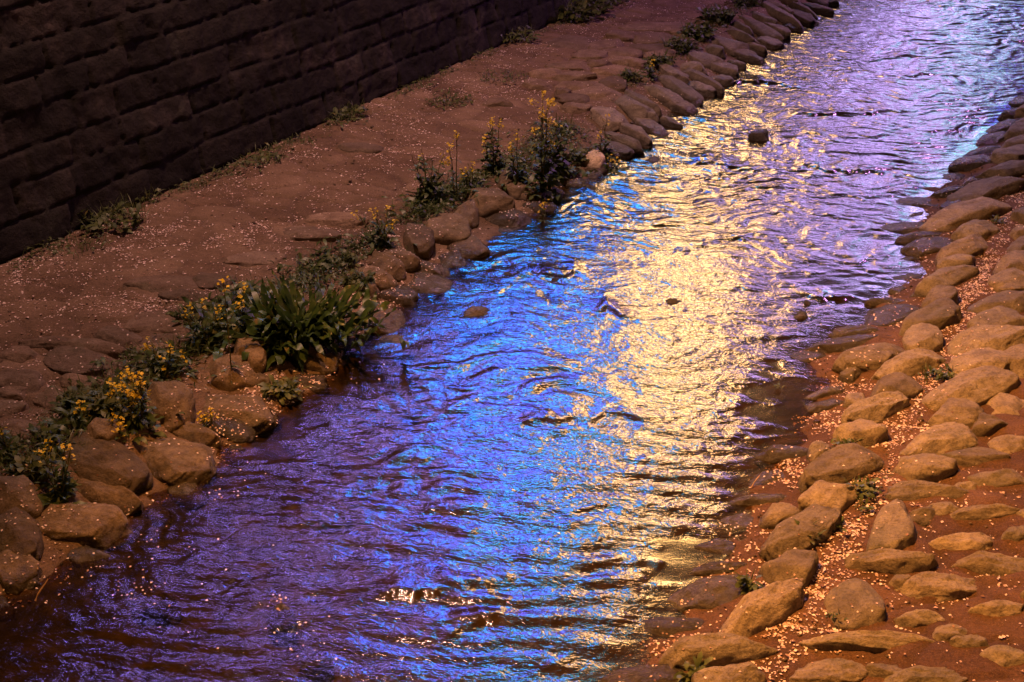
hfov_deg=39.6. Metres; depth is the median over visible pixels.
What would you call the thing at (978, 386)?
path stone
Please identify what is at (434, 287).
wet stone
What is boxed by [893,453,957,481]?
path stone
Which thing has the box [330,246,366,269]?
weed
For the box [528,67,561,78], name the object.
flagstone
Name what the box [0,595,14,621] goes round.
boulder
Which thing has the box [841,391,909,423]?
bank stone
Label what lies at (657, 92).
slab stone
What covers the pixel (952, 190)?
bank stone
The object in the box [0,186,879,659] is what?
floating petals
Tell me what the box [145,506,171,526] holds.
wet stone
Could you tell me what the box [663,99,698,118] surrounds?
slab stone
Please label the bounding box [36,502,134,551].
boulder
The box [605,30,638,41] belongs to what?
flagstone
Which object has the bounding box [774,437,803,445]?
bank stone
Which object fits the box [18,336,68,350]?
flagstone
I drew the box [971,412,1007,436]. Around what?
path stone
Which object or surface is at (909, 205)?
bank stone
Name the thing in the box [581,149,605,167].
pale stone
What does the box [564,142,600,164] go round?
weed
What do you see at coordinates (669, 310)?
wet stone
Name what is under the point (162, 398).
boulder
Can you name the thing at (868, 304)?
bank stone
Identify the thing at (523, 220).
wet stone
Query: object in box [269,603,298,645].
wet stone
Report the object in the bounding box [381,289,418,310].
boulder
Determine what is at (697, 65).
slab stone
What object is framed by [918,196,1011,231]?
bank stone
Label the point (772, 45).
slab stone
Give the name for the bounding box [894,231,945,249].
bank stone
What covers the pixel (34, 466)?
weed
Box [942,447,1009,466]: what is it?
path stone
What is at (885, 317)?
bank stone
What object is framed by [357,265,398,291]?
boulder
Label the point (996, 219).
weed
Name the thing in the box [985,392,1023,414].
path stone
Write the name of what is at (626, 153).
slab stone
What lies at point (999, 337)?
path stone
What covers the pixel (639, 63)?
flagstone
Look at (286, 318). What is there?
dock plant
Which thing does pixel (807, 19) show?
slab stone
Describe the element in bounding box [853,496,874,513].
weed
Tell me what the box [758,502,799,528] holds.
bank stone
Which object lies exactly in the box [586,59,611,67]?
flagstone
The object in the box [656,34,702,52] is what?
weed
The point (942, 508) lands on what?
path stone
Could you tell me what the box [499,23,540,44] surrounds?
weed
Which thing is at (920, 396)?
undergrowth
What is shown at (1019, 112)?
bank stone
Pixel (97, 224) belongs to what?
weed
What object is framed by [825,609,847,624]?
weed
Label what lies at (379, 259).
boulder
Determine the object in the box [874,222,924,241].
bank stone
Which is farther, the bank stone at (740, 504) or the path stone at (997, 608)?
the bank stone at (740, 504)
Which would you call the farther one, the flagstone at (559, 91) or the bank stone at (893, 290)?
the flagstone at (559, 91)
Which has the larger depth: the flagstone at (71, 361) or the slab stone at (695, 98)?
the slab stone at (695, 98)
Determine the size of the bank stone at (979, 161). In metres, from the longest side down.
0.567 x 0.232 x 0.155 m
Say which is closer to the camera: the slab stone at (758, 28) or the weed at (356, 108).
the weed at (356, 108)
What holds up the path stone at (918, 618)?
on the ground
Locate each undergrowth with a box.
[0,111,604,486]
[6,0,635,272]
[612,0,763,103]
[857,195,1014,501]
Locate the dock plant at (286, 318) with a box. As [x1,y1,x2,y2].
[182,268,409,372]
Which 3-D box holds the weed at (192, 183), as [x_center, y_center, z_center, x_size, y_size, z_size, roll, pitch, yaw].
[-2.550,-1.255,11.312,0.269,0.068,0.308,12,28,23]
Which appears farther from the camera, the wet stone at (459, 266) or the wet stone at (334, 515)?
the wet stone at (459, 266)
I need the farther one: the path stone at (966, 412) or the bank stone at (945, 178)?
the bank stone at (945, 178)
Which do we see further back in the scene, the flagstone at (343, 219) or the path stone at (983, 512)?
the flagstone at (343, 219)
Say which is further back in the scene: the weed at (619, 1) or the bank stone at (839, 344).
the weed at (619, 1)
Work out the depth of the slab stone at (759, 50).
15.56 m
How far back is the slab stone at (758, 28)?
16.18 m
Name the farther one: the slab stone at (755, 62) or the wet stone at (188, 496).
the slab stone at (755, 62)
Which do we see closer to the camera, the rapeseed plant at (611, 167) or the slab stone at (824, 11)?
the rapeseed plant at (611, 167)
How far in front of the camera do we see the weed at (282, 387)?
8.37 m
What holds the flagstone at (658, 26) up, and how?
on the ground
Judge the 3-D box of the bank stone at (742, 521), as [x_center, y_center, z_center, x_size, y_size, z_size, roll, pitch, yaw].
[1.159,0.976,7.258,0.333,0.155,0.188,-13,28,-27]
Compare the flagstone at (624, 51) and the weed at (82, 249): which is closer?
the weed at (82, 249)
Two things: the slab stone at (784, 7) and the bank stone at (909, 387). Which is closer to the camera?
the bank stone at (909, 387)
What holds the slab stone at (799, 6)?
on the ground
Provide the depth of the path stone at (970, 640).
6.18 m
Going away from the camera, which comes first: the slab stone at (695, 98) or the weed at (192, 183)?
the weed at (192, 183)
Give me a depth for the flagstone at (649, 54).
14.95 m
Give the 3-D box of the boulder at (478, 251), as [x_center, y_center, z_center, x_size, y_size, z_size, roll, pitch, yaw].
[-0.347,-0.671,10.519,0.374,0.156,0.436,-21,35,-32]
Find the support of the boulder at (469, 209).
on the ground
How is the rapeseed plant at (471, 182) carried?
on the ground
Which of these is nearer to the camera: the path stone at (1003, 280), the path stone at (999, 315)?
the path stone at (999, 315)
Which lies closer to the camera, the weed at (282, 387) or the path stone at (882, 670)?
the path stone at (882, 670)
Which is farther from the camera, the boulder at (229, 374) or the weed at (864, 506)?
the boulder at (229, 374)
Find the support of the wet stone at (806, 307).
on the ground
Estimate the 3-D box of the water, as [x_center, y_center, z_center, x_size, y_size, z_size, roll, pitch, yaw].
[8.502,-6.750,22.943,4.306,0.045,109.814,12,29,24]
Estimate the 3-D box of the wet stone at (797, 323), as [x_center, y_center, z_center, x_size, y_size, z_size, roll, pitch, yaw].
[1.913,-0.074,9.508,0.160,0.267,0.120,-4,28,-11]
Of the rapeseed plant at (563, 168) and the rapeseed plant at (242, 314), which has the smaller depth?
the rapeseed plant at (242, 314)
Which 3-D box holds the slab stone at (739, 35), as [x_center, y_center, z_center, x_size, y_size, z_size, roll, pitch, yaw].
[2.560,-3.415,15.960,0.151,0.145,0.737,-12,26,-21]
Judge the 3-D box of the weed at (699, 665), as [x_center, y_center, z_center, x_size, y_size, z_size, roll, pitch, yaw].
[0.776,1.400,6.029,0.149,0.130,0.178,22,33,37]
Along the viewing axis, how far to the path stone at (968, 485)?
7.37 m
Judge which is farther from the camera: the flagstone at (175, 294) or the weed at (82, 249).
the weed at (82, 249)
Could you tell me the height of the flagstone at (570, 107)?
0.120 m
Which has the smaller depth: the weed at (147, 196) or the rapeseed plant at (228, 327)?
the rapeseed plant at (228, 327)
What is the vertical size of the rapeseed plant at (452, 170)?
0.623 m
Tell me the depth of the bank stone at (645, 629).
6.43 m
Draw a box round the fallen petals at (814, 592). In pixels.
[0,0,1023,681]
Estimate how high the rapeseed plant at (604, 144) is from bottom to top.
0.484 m
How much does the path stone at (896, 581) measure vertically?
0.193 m
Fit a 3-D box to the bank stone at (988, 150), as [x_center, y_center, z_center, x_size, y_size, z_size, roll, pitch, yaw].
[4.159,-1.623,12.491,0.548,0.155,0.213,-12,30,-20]
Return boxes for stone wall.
[0,0,596,263]
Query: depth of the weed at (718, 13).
16.34 m
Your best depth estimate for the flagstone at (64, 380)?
8.29 m
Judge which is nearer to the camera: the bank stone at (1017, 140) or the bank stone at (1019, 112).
the bank stone at (1017, 140)
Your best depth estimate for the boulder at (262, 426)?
8.11 m
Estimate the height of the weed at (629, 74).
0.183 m
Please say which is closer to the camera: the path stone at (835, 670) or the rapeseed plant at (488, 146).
the path stone at (835, 670)
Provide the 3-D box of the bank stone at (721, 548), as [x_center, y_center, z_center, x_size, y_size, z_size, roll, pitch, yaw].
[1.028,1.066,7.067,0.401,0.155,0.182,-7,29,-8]
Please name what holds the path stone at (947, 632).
on the ground
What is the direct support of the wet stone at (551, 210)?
on the ground
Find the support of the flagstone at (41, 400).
on the ground
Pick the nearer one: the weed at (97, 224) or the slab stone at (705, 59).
the weed at (97, 224)
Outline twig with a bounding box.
[34,579,47,600]
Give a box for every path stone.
[789,658,867,681]
[798,630,934,652]
[824,578,885,629]
[844,548,937,574]
[866,499,917,551]
[866,663,902,678]
[884,479,968,500]
[884,665,967,681]
[888,574,910,588]
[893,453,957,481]
[894,609,944,627]
[895,571,977,601]
[899,422,977,455]
[909,505,934,526]
[921,365,1019,410]
[927,398,983,427]
[928,532,993,550]
[930,502,959,515]
[932,623,967,641]
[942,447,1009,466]
[947,324,1023,355]
[947,347,1010,377]
[949,634,988,647]
[950,503,1020,520]
[951,551,1023,575]
[953,481,976,489]
[966,306,1023,328]
[967,290,1023,313]
[967,468,1023,486]
[968,600,1023,616]
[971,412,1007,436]
[979,645,1023,666]
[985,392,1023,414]
[987,268,1023,291]
[987,434,1023,453]
[992,250,1023,274]
[1001,525,1023,540]
[1004,344,1023,377]
[1006,236,1023,251]
[1009,206,1023,224]
[1009,225,1023,239]
[1016,509,1023,516]
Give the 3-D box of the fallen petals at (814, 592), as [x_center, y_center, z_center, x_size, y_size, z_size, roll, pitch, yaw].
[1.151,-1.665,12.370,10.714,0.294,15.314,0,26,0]
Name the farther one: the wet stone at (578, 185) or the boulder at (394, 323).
the wet stone at (578, 185)
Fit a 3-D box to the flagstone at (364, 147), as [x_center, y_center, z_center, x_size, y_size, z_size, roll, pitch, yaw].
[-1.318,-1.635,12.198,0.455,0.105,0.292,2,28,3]
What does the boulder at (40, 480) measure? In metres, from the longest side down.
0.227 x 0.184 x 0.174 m
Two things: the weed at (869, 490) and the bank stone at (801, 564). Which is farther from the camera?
the weed at (869, 490)
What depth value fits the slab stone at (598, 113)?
13.01 m
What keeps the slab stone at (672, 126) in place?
on the ground
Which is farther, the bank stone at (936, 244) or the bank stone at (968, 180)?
the bank stone at (968, 180)
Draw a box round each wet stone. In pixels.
[26,578,40,589]
[66,546,115,570]
[131,592,182,626]
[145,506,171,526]
[167,482,207,510]
[201,417,257,443]
[225,444,245,454]
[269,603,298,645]
[288,390,303,403]
[290,373,329,394]
[297,647,334,681]
[318,499,353,531]
[374,335,413,361]
[389,285,419,304]
[407,272,458,300]
[419,259,451,279]
[438,251,469,276]
[459,306,494,342]
[485,208,533,229]
[498,226,526,239]
[522,201,557,216]
[552,187,576,201]
[565,178,590,192]
[641,156,663,178]
[657,298,685,329]
[786,310,807,336]
[801,300,811,323]
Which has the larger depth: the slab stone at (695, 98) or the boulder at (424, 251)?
the slab stone at (695, 98)
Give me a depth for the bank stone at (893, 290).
9.80 m
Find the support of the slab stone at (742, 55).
on the ground
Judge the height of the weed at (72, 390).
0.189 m
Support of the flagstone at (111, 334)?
on the ground
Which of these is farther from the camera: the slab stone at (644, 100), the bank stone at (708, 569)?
the slab stone at (644, 100)
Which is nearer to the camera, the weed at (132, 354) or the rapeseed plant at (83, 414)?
the rapeseed plant at (83, 414)
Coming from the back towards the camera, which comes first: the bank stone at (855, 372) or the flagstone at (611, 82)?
the flagstone at (611, 82)
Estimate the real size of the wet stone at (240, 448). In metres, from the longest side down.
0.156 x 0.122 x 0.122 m
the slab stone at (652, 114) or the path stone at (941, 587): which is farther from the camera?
the slab stone at (652, 114)
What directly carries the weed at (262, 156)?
on the ground
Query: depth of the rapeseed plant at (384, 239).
10.23 m
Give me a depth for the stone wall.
11.21 m
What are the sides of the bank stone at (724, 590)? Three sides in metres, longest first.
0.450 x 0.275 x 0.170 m
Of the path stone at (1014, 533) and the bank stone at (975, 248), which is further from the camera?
the bank stone at (975, 248)
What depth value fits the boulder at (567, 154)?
12.13 m
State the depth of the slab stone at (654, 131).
13.03 m
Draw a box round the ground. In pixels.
[0,0,1023,681]
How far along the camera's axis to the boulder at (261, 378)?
8.46 m
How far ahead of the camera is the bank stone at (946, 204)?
11.20 m
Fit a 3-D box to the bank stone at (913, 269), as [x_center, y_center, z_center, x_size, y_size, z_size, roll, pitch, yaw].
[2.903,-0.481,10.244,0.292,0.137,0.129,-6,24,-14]
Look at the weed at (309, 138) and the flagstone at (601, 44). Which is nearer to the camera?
the weed at (309, 138)
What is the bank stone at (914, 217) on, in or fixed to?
on the ground
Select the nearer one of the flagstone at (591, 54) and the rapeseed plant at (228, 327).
the rapeseed plant at (228, 327)
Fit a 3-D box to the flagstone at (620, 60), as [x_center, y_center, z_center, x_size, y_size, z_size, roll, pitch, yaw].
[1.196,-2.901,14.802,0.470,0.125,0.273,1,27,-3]
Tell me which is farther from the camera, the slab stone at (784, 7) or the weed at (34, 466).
the slab stone at (784, 7)
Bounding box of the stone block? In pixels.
[747,129,769,146]
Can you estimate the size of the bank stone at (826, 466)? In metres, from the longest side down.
0.650 x 0.243 x 0.189 m
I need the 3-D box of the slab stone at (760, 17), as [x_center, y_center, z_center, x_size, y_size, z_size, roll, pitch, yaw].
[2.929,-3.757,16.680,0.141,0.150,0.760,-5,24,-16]
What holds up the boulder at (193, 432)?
on the ground
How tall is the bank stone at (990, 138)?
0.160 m
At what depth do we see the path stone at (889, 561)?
6.73 m
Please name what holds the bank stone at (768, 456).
on the ground
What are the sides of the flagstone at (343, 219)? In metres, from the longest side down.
0.498 x 0.254 x 0.104 m
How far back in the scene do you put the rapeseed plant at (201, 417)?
8.00 m
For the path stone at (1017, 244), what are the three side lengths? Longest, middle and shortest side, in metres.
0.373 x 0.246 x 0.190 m
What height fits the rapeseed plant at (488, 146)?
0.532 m
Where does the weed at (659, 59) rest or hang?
on the ground
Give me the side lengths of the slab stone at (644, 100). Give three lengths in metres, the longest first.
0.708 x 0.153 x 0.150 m
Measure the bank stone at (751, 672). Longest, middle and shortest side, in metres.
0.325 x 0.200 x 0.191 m
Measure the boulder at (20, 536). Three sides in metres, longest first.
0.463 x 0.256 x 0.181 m
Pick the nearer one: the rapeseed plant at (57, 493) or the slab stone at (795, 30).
the rapeseed plant at (57, 493)
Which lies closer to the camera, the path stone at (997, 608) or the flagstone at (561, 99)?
the path stone at (997, 608)
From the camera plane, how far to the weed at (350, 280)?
9.70 m
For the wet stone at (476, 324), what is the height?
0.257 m
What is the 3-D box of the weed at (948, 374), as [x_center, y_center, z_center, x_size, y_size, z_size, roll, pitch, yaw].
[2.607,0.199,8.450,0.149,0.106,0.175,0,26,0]
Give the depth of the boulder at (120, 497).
7.33 m
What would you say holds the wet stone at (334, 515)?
on the ground
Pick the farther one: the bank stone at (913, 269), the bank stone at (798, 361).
the bank stone at (913, 269)
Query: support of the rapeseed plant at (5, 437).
on the ground
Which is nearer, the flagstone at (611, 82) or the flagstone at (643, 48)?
the flagstone at (611, 82)
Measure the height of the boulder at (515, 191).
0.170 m
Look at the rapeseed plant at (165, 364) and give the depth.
8.40 m
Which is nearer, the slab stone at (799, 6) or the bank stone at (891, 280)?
the bank stone at (891, 280)
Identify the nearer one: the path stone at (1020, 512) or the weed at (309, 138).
the path stone at (1020, 512)
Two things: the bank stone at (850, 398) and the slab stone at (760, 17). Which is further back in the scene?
the slab stone at (760, 17)
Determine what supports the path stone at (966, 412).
on the ground
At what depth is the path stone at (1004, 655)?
6.07 m
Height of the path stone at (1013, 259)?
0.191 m
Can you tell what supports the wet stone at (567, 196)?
on the ground
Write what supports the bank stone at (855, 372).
on the ground
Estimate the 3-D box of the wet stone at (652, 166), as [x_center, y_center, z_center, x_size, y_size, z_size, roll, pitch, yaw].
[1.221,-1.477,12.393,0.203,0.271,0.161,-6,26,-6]
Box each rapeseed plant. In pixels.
[0,426,23,465]
[33,438,87,507]
[69,400,90,431]
[104,366,184,444]
[106,408,129,441]
[143,336,216,388]
[177,297,235,354]
[196,407,218,426]
[217,276,242,383]
[236,282,258,335]
[350,205,416,254]
[402,150,464,208]
[441,130,465,199]
[454,161,486,188]
[473,117,507,182]
[500,132,535,190]
[525,90,563,203]
[530,113,603,185]
[537,199,550,224]
[590,114,616,163]
[603,154,629,175]
[641,58,659,80]
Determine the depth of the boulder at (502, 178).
11.50 m
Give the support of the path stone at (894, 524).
on the ground
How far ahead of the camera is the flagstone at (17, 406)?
8.02 m
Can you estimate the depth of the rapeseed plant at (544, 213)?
11.03 m
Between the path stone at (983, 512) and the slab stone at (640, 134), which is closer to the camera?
the path stone at (983, 512)
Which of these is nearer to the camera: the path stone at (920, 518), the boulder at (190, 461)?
the path stone at (920, 518)
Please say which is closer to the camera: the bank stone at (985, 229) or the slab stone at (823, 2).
the bank stone at (985, 229)
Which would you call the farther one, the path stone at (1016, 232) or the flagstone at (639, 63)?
the flagstone at (639, 63)
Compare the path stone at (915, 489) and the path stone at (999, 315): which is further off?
the path stone at (999, 315)
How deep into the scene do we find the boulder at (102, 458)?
7.50 m
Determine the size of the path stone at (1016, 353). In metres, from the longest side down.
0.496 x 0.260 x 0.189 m
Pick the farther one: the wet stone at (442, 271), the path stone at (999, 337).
the wet stone at (442, 271)
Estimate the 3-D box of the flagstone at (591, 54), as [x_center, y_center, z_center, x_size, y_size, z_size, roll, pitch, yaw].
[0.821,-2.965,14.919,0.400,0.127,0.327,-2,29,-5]
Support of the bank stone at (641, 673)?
on the ground
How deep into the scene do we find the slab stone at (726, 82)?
14.45 m
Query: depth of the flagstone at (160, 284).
9.54 m
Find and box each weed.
[5,446,66,480]
[42,230,112,257]
[48,376,89,414]
[74,192,151,234]
[75,370,146,422]
[117,343,143,359]
[132,182,164,205]
[162,296,213,324]
[174,177,209,190]
[234,144,287,168]
[258,371,315,404]
[282,131,316,144]
[328,98,368,120]
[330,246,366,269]
[337,267,380,294]
[425,87,473,109]
[478,68,528,82]
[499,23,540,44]
[553,0,616,23]
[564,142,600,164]
[589,0,628,7]
[617,65,643,82]
[642,49,678,68]
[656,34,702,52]
[672,17,720,42]
[673,651,713,681]
[696,2,740,24]
[726,0,765,8]
[729,569,763,594]
[794,519,825,544]
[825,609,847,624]
[830,435,864,444]
[832,515,846,532]
[843,475,883,499]
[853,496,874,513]
[918,364,947,380]
[938,363,960,379]
[989,214,1006,224]
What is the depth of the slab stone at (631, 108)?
13.30 m
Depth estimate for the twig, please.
6.63 m
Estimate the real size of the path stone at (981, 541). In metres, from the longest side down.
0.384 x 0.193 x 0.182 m
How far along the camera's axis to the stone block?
12.84 m
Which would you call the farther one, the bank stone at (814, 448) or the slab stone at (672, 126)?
the slab stone at (672, 126)
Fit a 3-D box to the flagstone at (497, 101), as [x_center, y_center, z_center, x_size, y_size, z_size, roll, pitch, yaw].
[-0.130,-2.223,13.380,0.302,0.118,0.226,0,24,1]
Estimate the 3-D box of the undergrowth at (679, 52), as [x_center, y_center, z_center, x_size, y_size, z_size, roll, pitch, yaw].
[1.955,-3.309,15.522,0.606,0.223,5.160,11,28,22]
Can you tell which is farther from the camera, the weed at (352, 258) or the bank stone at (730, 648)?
the weed at (352, 258)
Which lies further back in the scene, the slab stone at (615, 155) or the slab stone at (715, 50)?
the slab stone at (715, 50)
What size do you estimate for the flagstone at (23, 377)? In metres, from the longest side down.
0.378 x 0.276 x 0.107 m
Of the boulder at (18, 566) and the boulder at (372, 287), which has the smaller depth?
the boulder at (18, 566)
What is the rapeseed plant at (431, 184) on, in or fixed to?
on the ground
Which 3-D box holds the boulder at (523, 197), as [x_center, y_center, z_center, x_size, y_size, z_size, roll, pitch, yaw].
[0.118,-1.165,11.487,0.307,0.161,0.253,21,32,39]
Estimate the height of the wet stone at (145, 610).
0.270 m
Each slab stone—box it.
[589,144,619,162]
[590,106,627,131]
[602,131,644,154]
[606,141,635,163]
[614,95,650,119]
[618,123,652,149]
[624,89,661,118]
[632,117,669,141]
[644,84,682,103]
[648,107,661,124]
[657,64,688,83]
[657,74,703,108]
[659,115,685,134]
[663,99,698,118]
[680,61,706,74]
[681,67,724,98]
[687,50,723,68]
[687,80,716,101]
[704,44,725,58]
[710,62,739,81]
[711,35,749,56]
[711,74,734,92]
[727,26,760,44]
[727,60,746,74]
[731,20,753,36]
[734,49,757,63]
[739,15,783,43]
[746,54,766,70]
[747,42,768,58]
[752,11,776,23]
[755,36,787,53]
[761,0,802,31]
[764,22,790,38]
[767,0,794,14]
[781,0,798,4]
[782,22,806,38]
[784,1,817,20]
[792,9,818,28]
[802,3,834,18]
[807,0,828,6]
[828,0,839,8]
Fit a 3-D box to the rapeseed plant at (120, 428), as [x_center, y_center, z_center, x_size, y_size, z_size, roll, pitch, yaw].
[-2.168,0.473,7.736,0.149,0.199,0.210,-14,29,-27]
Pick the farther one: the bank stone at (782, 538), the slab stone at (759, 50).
the slab stone at (759, 50)
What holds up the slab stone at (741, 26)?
on the ground
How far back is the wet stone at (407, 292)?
9.72 m
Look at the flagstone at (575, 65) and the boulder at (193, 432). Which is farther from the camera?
the flagstone at (575, 65)
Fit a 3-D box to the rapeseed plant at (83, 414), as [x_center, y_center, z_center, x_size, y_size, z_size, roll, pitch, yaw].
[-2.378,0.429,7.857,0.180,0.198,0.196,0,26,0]
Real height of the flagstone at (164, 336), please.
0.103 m
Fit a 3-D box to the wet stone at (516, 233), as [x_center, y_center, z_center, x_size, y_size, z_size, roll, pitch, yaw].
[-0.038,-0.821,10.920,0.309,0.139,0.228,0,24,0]
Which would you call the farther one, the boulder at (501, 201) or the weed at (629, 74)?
the weed at (629, 74)
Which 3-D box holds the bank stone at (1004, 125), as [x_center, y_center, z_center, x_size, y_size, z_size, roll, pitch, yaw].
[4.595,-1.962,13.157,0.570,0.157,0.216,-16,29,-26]
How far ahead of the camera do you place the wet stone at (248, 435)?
7.98 m
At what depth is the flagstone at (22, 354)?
8.56 m
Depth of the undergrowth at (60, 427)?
9.17 m
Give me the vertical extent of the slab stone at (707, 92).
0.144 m
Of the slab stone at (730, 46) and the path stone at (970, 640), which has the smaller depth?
the path stone at (970, 640)
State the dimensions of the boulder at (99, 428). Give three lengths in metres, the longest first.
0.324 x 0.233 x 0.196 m
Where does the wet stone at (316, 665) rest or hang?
on the ground
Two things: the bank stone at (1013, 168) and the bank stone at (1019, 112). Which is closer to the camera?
the bank stone at (1013, 168)
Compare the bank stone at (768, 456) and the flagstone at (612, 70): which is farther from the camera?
the flagstone at (612, 70)
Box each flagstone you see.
[0,345,39,362]
[0,368,44,392]
[0,386,27,400]
[0,399,28,417]
[1,418,47,441]
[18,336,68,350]
[32,386,65,409]
[43,346,119,375]
[53,338,127,358]
[59,373,103,390]
[94,326,142,347]
[122,275,198,292]
[124,311,190,333]
[131,343,171,354]
[140,333,190,351]
[158,289,210,303]
[192,272,237,289]
[225,251,285,266]
[283,226,340,241]
[305,211,368,228]
[337,142,383,153]
[482,97,513,106]
[523,78,552,88]
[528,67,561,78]
[543,35,598,50]
[545,60,591,70]
[553,71,597,81]
[554,81,595,90]
[554,87,571,96]
[555,93,589,104]
[561,102,591,113]
[572,49,607,59]
[572,83,622,102]
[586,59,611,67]
[588,38,623,49]
[591,65,638,75]
[598,76,626,91]
[600,46,642,58]
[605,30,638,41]
[608,56,638,65]
[618,22,695,31]
[628,43,677,55]
[628,58,650,70]
[633,31,676,43]
[635,71,650,82]
[642,49,675,58]
[669,27,698,35]
[675,36,698,45]
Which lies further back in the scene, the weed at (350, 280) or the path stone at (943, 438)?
the weed at (350, 280)
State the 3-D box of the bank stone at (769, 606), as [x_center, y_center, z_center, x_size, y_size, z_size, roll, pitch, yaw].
[1.146,1.235,6.444,0.562,0.203,0.211,-19,34,-35]
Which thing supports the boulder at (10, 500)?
on the ground
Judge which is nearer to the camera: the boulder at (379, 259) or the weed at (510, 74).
the boulder at (379, 259)
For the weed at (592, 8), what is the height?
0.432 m
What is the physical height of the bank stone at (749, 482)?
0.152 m
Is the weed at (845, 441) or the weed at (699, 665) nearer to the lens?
the weed at (699, 665)
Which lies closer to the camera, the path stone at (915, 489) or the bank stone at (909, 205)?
the path stone at (915, 489)
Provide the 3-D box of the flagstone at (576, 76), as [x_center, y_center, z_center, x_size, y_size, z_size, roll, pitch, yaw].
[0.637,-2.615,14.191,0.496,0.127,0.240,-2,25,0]
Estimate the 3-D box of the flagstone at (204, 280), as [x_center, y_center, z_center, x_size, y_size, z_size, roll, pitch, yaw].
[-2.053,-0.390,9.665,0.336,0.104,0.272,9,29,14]
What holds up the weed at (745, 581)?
on the ground
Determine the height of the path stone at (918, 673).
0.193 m
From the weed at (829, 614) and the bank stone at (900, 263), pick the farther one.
the bank stone at (900, 263)
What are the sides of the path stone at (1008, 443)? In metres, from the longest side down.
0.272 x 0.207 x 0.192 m
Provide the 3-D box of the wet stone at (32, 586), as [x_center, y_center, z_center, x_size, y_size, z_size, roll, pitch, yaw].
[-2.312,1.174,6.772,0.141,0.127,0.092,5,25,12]
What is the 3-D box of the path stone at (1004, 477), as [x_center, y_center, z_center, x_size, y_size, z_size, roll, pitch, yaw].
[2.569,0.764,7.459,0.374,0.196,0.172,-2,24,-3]
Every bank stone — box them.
[599,664,684,681]
[628,616,703,643]
[658,632,777,670]
[666,574,742,616]
[681,537,735,562]
[683,561,746,584]
[691,662,766,681]
[709,513,753,539]
[718,578,803,637]
[727,493,785,512]
[734,469,784,492]
[754,445,807,467]
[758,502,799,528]
[758,549,818,587]
[759,503,841,561]
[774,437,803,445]
[782,375,820,393]
[785,351,825,370]
[797,443,884,492]
[797,480,859,511]
[800,398,843,417]
[803,386,845,404]
[805,334,891,353]
[806,441,830,462]
[825,325,878,339]
[832,342,905,372]
[833,419,888,446]
[838,367,861,383]
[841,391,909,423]
[843,392,864,406]
[859,297,904,311]
[860,304,920,325]
[870,348,946,379]
[870,372,922,399]
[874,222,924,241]
[884,274,924,285]
[884,286,906,296]
[890,256,920,269]
[892,197,938,214]
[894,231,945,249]
[899,236,953,257]
[899,265,922,274]
[899,297,962,335]
[902,322,942,351]
[906,211,924,221]
[909,264,978,296]
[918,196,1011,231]
[920,285,957,307]
[931,185,963,197]
[934,172,965,184]
[934,233,988,265]
[934,254,974,271]
[939,199,960,208]
[946,176,1023,200]
[948,155,991,171]
[951,219,999,239]
[962,177,981,185]
[963,145,1000,156]
[973,131,1005,147]
[976,160,1023,178]
[985,119,1018,133]
[989,144,1023,163]
[995,107,1018,123]
[1001,134,1023,147]
[1004,121,1023,140]
[1005,95,1023,109]
[1013,104,1023,118]
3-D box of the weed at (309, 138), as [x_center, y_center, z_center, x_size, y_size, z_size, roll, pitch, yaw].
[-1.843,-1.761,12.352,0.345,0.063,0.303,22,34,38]
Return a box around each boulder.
[0,475,43,518]
[0,506,44,560]
[0,550,42,594]
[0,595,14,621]
[16,463,51,483]
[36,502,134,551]
[57,430,152,494]
[74,478,143,517]
[86,417,126,443]
[142,437,218,487]
[146,380,195,432]
[172,421,220,448]
[203,394,281,435]
[207,354,256,390]
[233,335,266,372]
[256,373,270,386]
[287,349,339,374]
[354,280,381,299]
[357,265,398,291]
[361,308,409,339]
[369,251,406,281]
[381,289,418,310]
[383,248,420,272]
[403,223,434,260]
[425,213,470,244]
[447,235,494,267]
[453,199,478,228]
[465,187,514,217]
[498,167,527,189]
[504,181,530,199]
[520,189,546,201]
[545,141,571,161]
[585,166,610,183]
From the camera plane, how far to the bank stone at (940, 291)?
9.47 m
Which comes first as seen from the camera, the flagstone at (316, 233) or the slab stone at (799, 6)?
the flagstone at (316, 233)
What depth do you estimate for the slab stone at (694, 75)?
14.31 m
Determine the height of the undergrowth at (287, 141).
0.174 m
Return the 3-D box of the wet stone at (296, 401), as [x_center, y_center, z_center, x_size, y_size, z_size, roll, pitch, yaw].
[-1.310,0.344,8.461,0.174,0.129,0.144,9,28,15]

